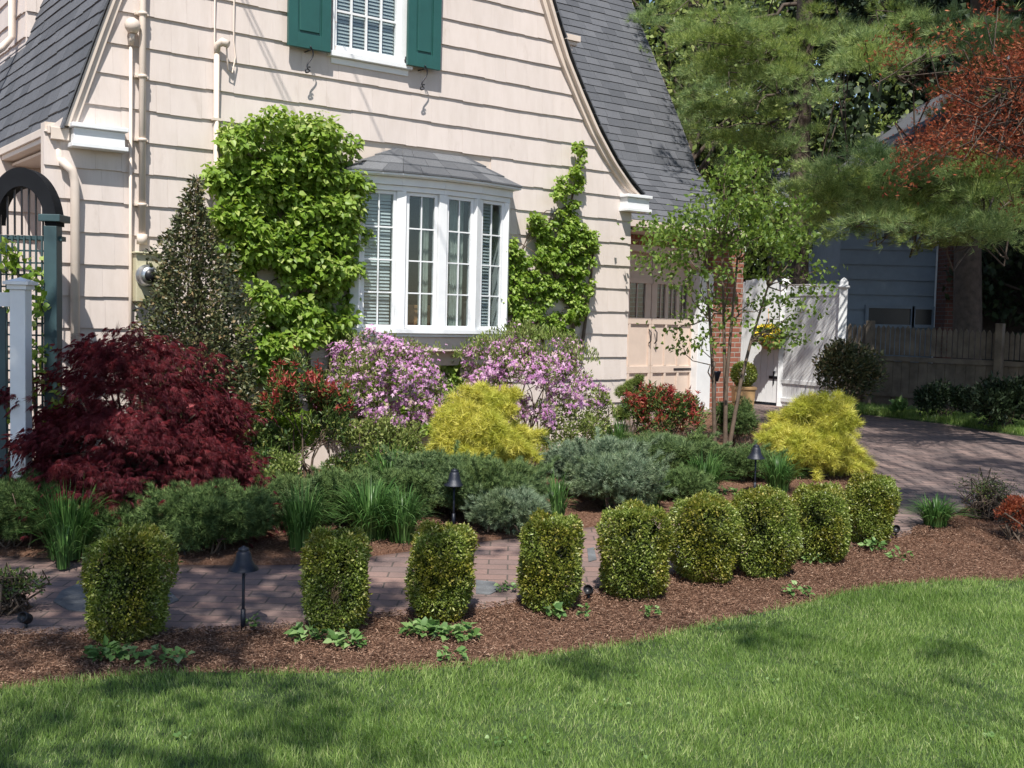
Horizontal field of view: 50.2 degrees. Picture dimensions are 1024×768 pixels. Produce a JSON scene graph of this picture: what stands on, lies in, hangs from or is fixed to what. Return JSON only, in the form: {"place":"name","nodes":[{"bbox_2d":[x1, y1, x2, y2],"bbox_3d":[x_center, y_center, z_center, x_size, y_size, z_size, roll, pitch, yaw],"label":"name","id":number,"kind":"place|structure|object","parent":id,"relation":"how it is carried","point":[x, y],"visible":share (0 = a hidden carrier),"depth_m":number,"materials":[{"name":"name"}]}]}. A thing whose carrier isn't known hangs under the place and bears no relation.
{"place":"outdoors","nodes":[
{"label":"outdoors","id":0,"kind":"place"},
{"bbox_2d":[0,486,897,634],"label":"path","id":1,"kind":"structure","parent":0,"point":[208,595],"depth_m":6.11,"materials":[{"name":"brick"}]},
{"bbox_2d":[53,582,178,611],"bbox_3d":[-2.121,1.145,5.915,0.679,0.030,0.638,1,4,0],"label":"path flagstone","id":2,"kind":"object","parent":1,"relation":"on","point":[71,598],"visible":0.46,"depth_m":5.82,"materials":[{"name":"grey stone"}]},
{"bbox_2d":[0,571,1023,767],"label":"lawn","id":3,"kind":"structure","parent":0,"point":[189,755],"depth_m":4.40,"materials":[{"name":"plant"}]},
{"bbox_2d":[0,401,1023,690],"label":"ground","id":4,"kind":"structure","parent":0,"point":[614,617],"depth_m":5.61,"materials":[{"name":"brown wood"}]},
{"bbox_2d":[0,562,51,615],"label":"twiggy shrub","id":5,"kind":"object","parent":4,"relation":"on","point":[11,588],"visible":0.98,"depth_m":5.56,"materials":[{"name":"green plant"}]},
{"bbox_2d":[0,167,69,461],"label":"arbor","id":6,"kind":"object","parent":4,"relation":"on","point":[40,186],"visible":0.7,"depth_m":7.69,"materials":[{"name":"teal paint"}]},
{"bbox_2d":[0,237,73,426],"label":"arbor vine","id":7,"kind":"object","parent":6,"relation":"attached to","point":[11,264],"visible":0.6,"depth_m":7.66,"materials":[{"name":"green plant"}]},
{"bbox_2d":[82,633,138,662],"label":"ground cover plant","id":8,"kind":"object","parent":4,"relation":"on","point":[108,650],"visible":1,"depth_m":4.92,"materials":[{"name":"green plant"}]},
{"bbox_2d":[79,496,165,548],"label":"juniper","id":9,"kind":"object","parent":4,"relation":"on","point":[122,512],"visible":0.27,"depth_m":6.72,"materials":[{"name":"green plant"}]},
{"bbox_2d":[76,520,182,644],"bbox_3d":[-1.813,0.953,5.221,0.463,0.596,0.456,1,4,0],"label":"box shrub","id":10,"kind":"object","parent":4,"relation":"on","point":[125,587],"visible":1,"depth_m":5.13,"materials":[{"name":"green plant"}]},
{"bbox_2d":[0,321,287,550],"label":"laceleaf maple","id":11,"kind":"object","parent":4,"relation":"on","point":[195,443],"visible":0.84,"depth_m":6.97,"materials":[{"name":"red plant"}]},
{"bbox_2d":[133,644,194,666],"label":"ground cover plant","id":12,"kind":"object","parent":4,"relation":"on","point":[181,653],"visible":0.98,"depth_m":4.89,"materials":[{"name":"green plant"}]},
{"bbox_2d":[228,546,258,628],"bbox_3d":[-1.331,1.031,5.409,0.147,0.468,0.147,1,4,0],"label":"path light","id":13,"kind":"object","parent":4,"relation":"on","point":[243,563],"visible":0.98,"depth_m":5.37,"materials":[{"name":"brown metal"}]},
{"bbox_2d":[283,620,328,643],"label":"ground cover plant","id":14,"kind":"object","parent":4,"relation":"on","point":[298,630],"visible":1,"depth_m":5.25,"materials":[{"name":"green plant"}]},
{"bbox_2d":[298,524,373,633],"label":"box shrub","id":15,"kind":"object","parent":4,"relation":"on","point":[335,585],"visible":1,"depth_m":5.38,"materials":[{"name":"green plant"}]},
{"bbox_2d":[318,449,368,473],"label":"shrub","id":16,"kind":"object","parent":4,"relation":"on","point":[346,460],"visible":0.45,"depth_m":8.27,"materials":[{"name":"green plant"}]},
{"bbox_2d":[323,628,367,648],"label":"ground cover plant","id":17,"kind":"object","parent":4,"relation":"on","point":[336,638],"visible":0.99,"depth_m":5.18,"materials":[{"name":"green plant"}]},
{"bbox_2d":[305,458,393,525],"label":"juniper","id":18,"kind":"object","parent":4,"relation":"on","point":[332,479],"visible":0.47,"depth_m":7.52,"materials":[{"name":"green plant"}]},
{"bbox_2d":[0,0,746,472],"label":"house","id":19,"kind":"structure","parent":4,"relation":"on","point":[470,122],"depth_m":9.94,"materials":[{"name":"beige paint"}]},
{"bbox_2d":[199,104,377,409],"bbox_3d":[-1.817,-0.908,9.156,1.694,2.796,0.522,-1,5,-38],"label":"climbing vine","id":20,"kind":"object","parent":19,"relation":"attached to","point":[327,218],"visible":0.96,"depth_m":9.06,"materials":[{"name":"green plant"}]},
{"bbox_2d":[327,0,412,75],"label":"window","id":21,"kind":"structure","parent":19,"relation":"in","point":[395,63],"depth_m":9.72,"materials":[{"name":"white paint"}]},
{"bbox_2d":[340,148,522,365],"bbox_3d":[-0.683,-1.152,10.032,1.948,1.975,0.424,-1,4,-37],"label":"bow window","id":22,"kind":"structure","parent":19,"relation":"in","point":[488,233],"depth_m":9.98,"materials":[{"name":"white paint"}]},
{"bbox_2d":[504,140,601,408],"bbox_3d":[0.402,-1.094,10.945,1.357,2.763,0.268,-1,4,-37],"label":"climbing vine","id":23,"kind":"object","parent":19,"relation":"attached to","point":[573,237],"visible":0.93,"depth_m":10.96,"materials":[{"name":"green plant"}]},
{"bbox_2d":[626,251,652,410],"bbox_3d":[1.502,-0.767,15.322,1.242,2.352,0.122,-1,4,-37],"label":"garage door","id":24,"kind":"structure","parent":19,"relation":"in","point":[639,336],"depth_m":15.58,"materials":[{"name":"paint"}]},
{"bbox_2d":[650,256,693,393],"bbox_3d":[2.347,-0.786,15.954,0.836,2.352,0.122,-1,4,-37],"label":"garage door","id":25,"kind":"structure","parent":19,"relation":"in","point":[665,366],"depth_m":15.93,"materials":[{"name":"paint"}]},
{"bbox_2d":[398,616,441,639],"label":"ground cover plant","id":26,"kind":"object","parent":4,"relation":"on","point":[424,624],"visible":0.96,"depth_m":5.36,"materials":[{"name":"green plant"}]},
{"bbox_2d":[0,411,870,564],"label":"planting bed","id":27,"kind":"object","parent":4,"relation":"on","point":[216,559],"visible":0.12,"depth_m":7.37,"materials":[{"name":"brown soil"}]},
{"bbox_2d":[0,277,38,535],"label":"fence post","id":28,"kind":"object","parent":27,"relation":"on","point":[17,299],"visible":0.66,"depth_m":7.03,"materials":[{"name":"white paint"}]},
{"bbox_2d":[0,461,89,547],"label":"juniper","id":29,"kind":"object","parent":27,"relation":"on","point":[10,489],"visible":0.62,"depth_m":6.67,"materials":[{"name":"green plant"}]},
{"bbox_2d":[42,518,82,569],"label":"strap leaf clump","id":30,"kind":"object","parent":27,"relation":"on","point":[62,546],"visible":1,"depth_m":6.35,"materials":[{"name":"green plant"}]},
{"bbox_2d":[3,477,129,560],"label":"strap leaf clump","id":31,"kind":"object","parent":27,"relation":"on","point":[64,513],"visible":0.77,"depth_m":6.52,"materials":[{"name":"green plant"}]},
{"bbox_2d":[112,174,280,496],"bbox_3d":[-2.348,-0.332,8.310,1.297,2.505,1.044,1,4,0],"label":"holly bush","id":32,"kind":"object","parent":27,"relation":"on","point":[171,277],"visible":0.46,"depth_m":8.19,"materials":[{"name":"green plant"}]},
{"bbox_2d":[127,476,291,553],"bbox_3d":[-1.895,0.826,6.804,1.055,0.528,0.756,1,4,0],"label":"juniper","id":33,"kind":"object","parent":27,"relation":"on","point":[197,516],"visible":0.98,"depth_m":6.66,"materials":[{"name":"green plant"}]},
{"bbox_2d":[234,413,282,487],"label":"shrub","id":34,"kind":"object","parent":27,"relation":"on","point":[260,441],"visible":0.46,"depth_m":8.20,"materials":[{"name":"green plant"}]},
{"bbox_2d":[253,445,303,483],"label":"shrub","id":35,"kind":"object","parent":27,"relation":"on","point":[288,466],"visible":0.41,"depth_m":7.77,"materials":[{"name":"green plant"}]},
{"bbox_2d":[251,404,325,474],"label":"shrub","id":36,"kind":"object","parent":27,"relation":"on","point":[311,437],"visible":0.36,"depth_m":8.68,"materials":[{"name":"green plant"}]},
{"bbox_2d":[255,468,326,530],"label":"juniper","id":37,"kind":"object","parent":27,"relation":"on","point":[284,486],"visible":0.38,"depth_m":7.36,"materials":[{"name":"green plant"}]},
{"bbox_2d":[263,480,346,551],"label":"strap leaf clump","id":38,"kind":"object","parent":27,"relation":"on","point":[303,522],"visible":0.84,"depth_m":6.85,"materials":[{"name":"green plant"}]},
{"bbox_2d":[253,344,360,479],"bbox_3d":[-1.581,0.317,8.354,0.816,1.244,0.631,1,4,-13],"label":"red tipped shrub","id":39,"kind":"object","parent":27,"relation":"on","point":[279,398],"visible":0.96,"depth_m":8.24,"materials":[{"name":"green plant"}]},
{"bbox_2d":[317,473,433,541],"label":"strap leaf clump","id":40,"kind":"object","parent":27,"relation":"on","point":[361,506],"visible":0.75,"depth_m":7.17,"materials":[{"name":"green plant"}]},
{"bbox_2d":[334,411,432,473],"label":"shrub","id":41,"kind":"object","parent":27,"relation":"on","point":[384,435],"visible":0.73,"depth_m":8.68,"materials":[{"name":"green plant"}]},
{"bbox_2d":[358,433,414,473],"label":"strap leaf clump","id":42,"kind":"object","parent":27,"relation":"on","point":[383,462],"visible":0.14,"depth_m":8.39,"materials":[{"name":"green plant"}]},
{"bbox_2d":[323,324,460,451],"bbox_3d":[-1.012,0.181,9.184,1.341,1.371,1.038,1,4,0],"label":"azalea","id":43,"kind":"object","parent":27,"relation":"on","point":[362,368],"visible":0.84,"depth_m":8.98,"materials":[{"name":"pink plant"}]},
{"bbox_2d":[360,481,440,543],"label":"strap leaf clump","id":44,"kind":"object","parent":27,"relation":"on","point":[399,532],"visible":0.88,"depth_m":7.10,"materials":[{"name":"green plant"}]},
{"bbox_2d":[338,341,468,448],"bbox_3d":[-0.892,0.102,10.072,1.622,1.111,0.267,-1,5,-38],"label":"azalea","id":45,"kind":"object","parent":27,"relation":"on","point":[454,374],"visible":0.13,"depth_m":10.21,"materials":[{"name":"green plant"}]},
{"bbox_2d":[358,463,448,511],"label":"juniper","id":46,"kind":"object","parent":27,"relation":"on","point":[409,477],"visible":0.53,"depth_m":7.81,"materials":[{"name":"green plant"}]},
{"bbox_2d":[380,440,498,512],"bbox_3d":[-0.533,0.733,8.110,0.939,0.614,0.615,1,4,0],"label":"juniper","id":47,"kind":"object","parent":27,"relation":"on","point":[419,460],"visible":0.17,"depth_m":8.05,"materials":[{"name":"green plant"}]},
{"bbox_2d":[422,378,552,465],"bbox_3d":[-0.232,0.451,8.782,1.114,1.039,1.137,-1,4,-37],"label":"golden cypress","id":48,"kind":"object","parent":27,"relation":"on","point":[474,417],"visible":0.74,"depth_m":8.59,"materials":[{"name":"yellow plant"}]},
{"bbox_2d":[460,482,553,534],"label":"juniper","id":49,"kind":"object","parent":27,"relation":"on","point":[509,511],"visible":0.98,"depth_m":7.42,"materials":[{"name":"green plant"}]},
{"bbox_2d":[442,317,610,465],"bbox_3d":[0.132,0.114,9.806,1.494,1.432,1.118,1,4,0],"label":"azalea","id":50,"kind":"object","parent":27,"relation":"on","point":[502,362],"visible":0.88,"depth_m":9.64,"materials":[{"name":"pink plant"}]},
{"bbox_2d":[540,468,576,514],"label":"strap leaf clump","id":51,"kind":"object","parent":27,"relation":"on","point":[557,500],"visible":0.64,"depth_m":7.53,"materials":[{"name":"green plant"}]},
{"bbox_2d":[581,382,619,435],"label":"pale shrub","id":52,"kind":"object","parent":27,"relation":"on","point":[600,414],"visible":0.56,"depth_m":10.70,"materials":[{"name":"green plant"}]},
{"bbox_2d":[612,373,647,437],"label":"arborvitae","id":53,"kind":"object","parent":27,"relation":"on","point":[631,385],"visible":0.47,"depth_m":11.28,"materials":[{"name":"green plant"}]},
{"bbox_2d":[620,380,710,436],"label":"red tipped shrub","id":54,"kind":"object","parent":27,"relation":"on","point":[661,399],"visible":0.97,"depth_m":10.47,"materials":[{"name":"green plant"}]},
{"bbox_2d":[624,425,732,470],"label":"juniper","id":55,"kind":"object","parent":27,"relation":"on","point":[681,447],"visible":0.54,"depth_m":9.51,"materials":[{"name":"green plant"}]},
{"bbox_2d":[654,461,723,499],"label":"juniper","id":56,"kind":"object","parent":27,"relation":"on","point":[689,482],"visible":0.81,"depth_m":8.64,"materials":[{"name":"green plant"}]},
{"bbox_2d":[679,445,742,493],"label":"strap leaf clump","id":57,"kind":"object","parent":27,"relation":"on","point":[711,466],"visible":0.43,"depth_m":8.90,"materials":[{"name":"green plant"}]},
{"bbox_2d":[617,139,847,446],"bbox_3d":[2.247,-0.836,11.028,2.416,3.224,1.991,1,4,0],"label":"young tree","id":58,"kind":"object","parent":27,"relation":"on","point":[769,236],"visible":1,"depth_m":10.87,"materials":[{"name":"green plant"}]},
{"bbox_2d":[710,395,760,447],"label":"green bush","id":59,"kind":"object","parent":27,"relation":"on","point":[746,422],"visible":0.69,"depth_m":11.17,"materials":[{"name":"green plant"}]},
{"bbox_2d":[700,439,788,481],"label":"juniper","id":60,"kind":"object","parent":27,"relation":"on","point":[739,460],"visible":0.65,"depth_m":9.53,"materials":[{"name":"green plant"}]},
{"bbox_2d":[753,446,810,493],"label":"strap leaf clump","id":61,"kind":"object","parent":27,"relation":"on","point":[779,474],"visible":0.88,"depth_m":9.10,"materials":[{"name":"green plant"}]},
{"bbox_2d":[749,386,878,481],"bbox_3d":[2.784,0.505,9.974,1.226,1.014,1.014,1,4,0],"label":"golden cypress","id":62,"kind":"object","parent":27,"relation":"on","point":[815,430],"visible":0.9,"depth_m":9.77,"materials":[{"name":"yellow plant"}]},
{"bbox_2d":[404,518,480,622],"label":"box shrub","id":63,"kind":"object","parent":4,"relation":"on","point":[440,574],"visible":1,"depth_m":5.57,"materials":[{"name":"green plant"}]},
{"bbox_2d":[444,468,463,523],"bbox_3d":[-0.404,0.816,7.593,0.147,0.468,0.147,1,4,0],"label":"path light","id":64,"kind":"object","parent":4,"relation":"on","point":[454,480],"visible":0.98,"depth_m":7.55,"materials":[{"name":"black metal"}]},
{"bbox_2d":[434,620,482,641],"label":"ground cover plant","id":65,"kind":"object","parent":4,"relation":"on","point":[444,628],"visible":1,"depth_m":5.33,"materials":[{"name":"green plant"}]},
{"bbox_2d":[418,453,561,514],"bbox_3d":[-0.162,0.746,7.817,1.064,0.571,0.754,1,4,0],"label":"juniper","id":66,"kind":"object","parent":4,"relation":"on","point":[487,473],"visible":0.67,"depth_m":7.67,"materials":[{"name":"green plant"}]},
{"bbox_2d":[514,507,585,613],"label":"box shrub","id":67,"kind":"object","parent":4,"relation":"on","point":[549,568],"visible":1,"depth_m":5.79,"materials":[{"name":"green plant"}]},
{"bbox_2d":[538,398,609,451],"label":"shrub","id":68,"kind":"object","parent":4,"relation":"on","point":[585,430],"visible":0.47,"depth_m":9.49,"materials":[{"name":"green plant"}]},
{"bbox_2d":[538,426,666,499],"bbox_3d":[0.687,0.675,8.757,1.106,0.620,0.805,1,4,0],"label":"juniper","id":69,"kind":"object","parent":4,"relation":"on","point":[602,445],"visible":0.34,"depth_m":8.67,"materials":[{"name":"green plant"}]},
{"bbox_2d":[562,448,677,509],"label":"juniper","id":70,"kind":"object","parent":4,"relation":"on","point":[618,478],"visible":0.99,"depth_m":8.14,"materials":[{"name":"green plant"}]},
{"bbox_2d":[594,498,675,600],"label":"box shrub","id":71,"kind":"object","parent":4,"relation":"on","point":[636,551],"visible":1,"depth_m":6.06,"materials":[{"name":"green plant"}]},
{"bbox_2d":[667,489,746,584],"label":"box shrub","id":72,"kind":"object","parent":4,"relation":"on","point":[707,533],"visible":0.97,"depth_m":6.43,"materials":[{"name":"green plant"}]},
{"bbox_2d":[634,0,815,229],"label":"broadleaf tree","id":73,"kind":"object","parent":4,"relation":"on","point":[660,37],"visible":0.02,"depth_m":25.95,"materials":[{"name":"green plant"}]},
{"bbox_2d":[632,0,836,279],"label":"broadleaf tree","id":74,"kind":"object","parent":4,"relation":"on","point":[696,151],"visible":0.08,"depth_m":23.00,"materials":[{"name":"green plant"}]},
{"bbox_2d":[626,0,890,283],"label":"pine tree","id":75,"kind":"object","parent":4,"relation":"on","point":[797,53],"visible":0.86,"depth_m":16.99,"materials":[{"name":"green plant"}]},
{"bbox_2d":[730,483,803,578],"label":"box shrub","id":76,"kind":"object","parent":4,"relation":"on","point":[771,526],"visible":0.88,"depth_m":6.57,"materials":[{"name":"green plant"}]},
{"bbox_2d":[611,0,969,281],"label":"broadleaf tree","id":77,"kind":"object","parent":4,"relation":"on","point":[857,114],"visible":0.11,"depth_m":25.98,"materials":[{"name":"green plant"}]},
{"bbox_2d":[762,168,826,283],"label":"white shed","id":78,"kind":"structure","parent":4,"relation":"on","point":[779,177],"depth_m":23.73,"materials":[{"name":"white wood"}]},
{"bbox_2d":[790,481,855,564],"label":"box shrub","id":79,"kind":"object","parent":4,"relation":"on","point":[824,523],"visible":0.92,"depth_m":6.96,"materials":[{"name":"green plant"}]},
{"bbox_2d":[744,66,919,266],"bbox_3d":[8.155,-4.075,26.712,4.856,8.017,4.333,4,4,32],"label":"broadleaf tree","id":80,"kind":"object","parent":4,"relation":"on","point":[879,121],"visible":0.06,"depth_m":26.03,"materials":[{"name":"green plant"}]},
{"bbox_2d":[712,0,1015,270],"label":"broadleaf tree","id":81,"kind":"object","parent":4,"relation":"on","point":[909,85],"visible":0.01,"depth_m":30.73,"materials":[{"name":"green plant"}]},
{"bbox_2d":[843,471,902,546],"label":"box shrub","id":82,"kind":"object","parent":4,"relation":"on","point":[873,503],"visible":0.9,"depth_m":7.46,"materials":[{"name":"green plant"}]},
{"bbox_2d":[754,0,1023,364],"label":"pine tree","id":83,"kind":"object","parent":4,"relation":"on","point":[970,219],"visible":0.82,"depth_m":13.16,"materials":[{"name":"green plant"}]},
{"bbox_2d":[764,55,1023,366],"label":"neighbour house","id":84,"kind":"structure","parent":4,"relation":"on","point":[894,285],"depth_m":20.87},
{"bbox_2d":[864,305,914,327],"bbox_3d":[7.217,-1.292,20.884,0.931,0.427,0.050,1,4,0],"label":"window","id":85,"kind":"structure","parent":84,"relation":"in","point":[900,316],"depth_m":20.89,"materials":[{"name":"black glass"}]},
{"bbox_2d":[912,306,934,327],"bbox_3d":[7.863,-1.279,20.884,0.447,0.412,0.050,1,4,0],"label":"window","id":86,"kind":"structure","parent":84,"relation":"in","point":[923,315],"depth_m":20.89,"materials":[{"name":"glass"}]},
{"bbox_2d":[777,0,1021,166],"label":"broadleaf tree","id":87,"kind":"object","parent":4,"relation":"on","point":[1017,1],"visible":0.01,"depth_m":32.23,"materials":[{"name":"green plant"}]},
{"bbox_2d":[843,321,1023,417],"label":"picket fence","id":88,"kind":"object","parent":4,"relation":"on","point":[907,376],"visible":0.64,"depth_m":17.06,"materials":[{"name":"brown wood"}]},
{"bbox_2d":[853,0,1023,198],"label":"broadleaf tree","id":89,"kind":"object","parent":4,"relation":"on","point":[998,4],"visible":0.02,"depth_m":24.90,"materials":[{"name":"green plant"}]},
{"bbox_2d":[854,413,1023,436],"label":"edging","id":90,"kind":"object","parent":4,"relation":"on","point":[974,427],"visible":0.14,"depth_m":14.85,"materials":[{"name":"soil"}]},
{"bbox_2d":[857,0,1023,224],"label":"red leaved tree","id":91,"kind":"object","parent":4,"relation":"on","point":[1009,126],"visible":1,"depth_m":10.44,"materials":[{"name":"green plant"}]},
{"bbox_2d":[911,505,1023,549],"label":"planting bed","id":92,"kind":"object","parent":4,"relation":"on","point":[968,542],"visible":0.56,"depth_m":7.79,"materials":[{"name":"brown soil"}]},
{"bbox_2d":[899,492,972,527],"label":"strap leaf clump","id":93,"kind":"object","parent":92,"relation":"on","point":[935,513],"visible":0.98,"depth_m":8.02,"materials":[{"name":"green plant"}]},
{"bbox_2d":[926,63,1023,361],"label":"broadleaf tree","id":94,"kind":"object","parent":4,"relation":"on","point":[994,269],"visible":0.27,"depth_m":19.85,"materials":[{"name":"green plant"}]},
{"bbox_2d":[954,467,1023,521],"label":"twiggy shrub","id":95,"kind":"object","parent":4,"relation":"on","point":[987,500],"visible":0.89,"depth_m":8.32,"materials":[{"name":"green plant"}]},
{"bbox_2d":[958,370,1023,429],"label":"dark evergreen","id":96,"kind":"object","parent":4,"relation":"on","point":[1005,398],"visible":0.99,"depth_m":13.80,"materials":[{"name":"green plant"}]},
{"bbox_2d":[993,494,1023,542],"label":"red azalea","id":97,"kind":"object","parent":4,"relation":"on","point":[1011,506],"visible":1,"depth_m":7.72,"materials":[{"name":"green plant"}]},
{"bbox_2d":[625,402,1023,546],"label":"driveway","id":98,"kind":"structure","parent":0,"point":[921,459],"depth_m":11.45,"materials":[{"name":"grey brick"}]},
{"bbox_2d":[730,361,757,413],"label":"potted topiary","id":99,"kind":"object","parent":98,"relation":"on","point":[748,390],"visible":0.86,"depth_m":15.11,"materials":[{"name":"plant"}]},
{"bbox_2d":[776,277,849,405],"bbox_3d":[4.591,-0.598,16.764,0.174,2.181,1.389,-1,4,-30],"label":"lattice screen","id":100,"kind":"object","parent":98,"relation":"on","point":[796,370],"visible":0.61,"depth_m":16.79,"materials":[{"name":"white wood"}]},
{"bbox_2d":[740,279,780,402],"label":"gate","id":101,"kind":"structure","parent":100,"relation":"attached to","point":[765,383],"depth_m":17.53,"materials":[{"name":"white paint"}]},
{"bbox_2d":[754,309,786,352],"bbox_3d":[4.056,-0.835,17.174,0.567,0.703,0.498,1,4,0],"label":"hanging basket","id":102,"kind":"object","parent":101,"relation":"hanging from","point":[770,326],"visible":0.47,"depth_m":17.08,"materials":[{"name":"green plant"}]},
{"bbox_2d":[811,336,889,409],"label":"dark evergreen","id":103,"kind":"object","parent":98,"relation":"on","point":[837,360],"visible":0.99,"depth_m":15.27,"materials":[{"name":"green plant"}]},
{"bbox_2d":[851,401,1023,434],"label":"grass","id":104,"kind":"structure","parent":0,"point":[962,419],"depth_m":15.19,"materials":[{"name":"green plant"}]},
{"bbox_2d":[912,378,975,417],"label":"dark evergreen","id":105,"kind":"object","parent":104,"relation":"on","point":[931,397],"visible":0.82,"depth_m":15.19,"materials":[{"name":"green plant"}]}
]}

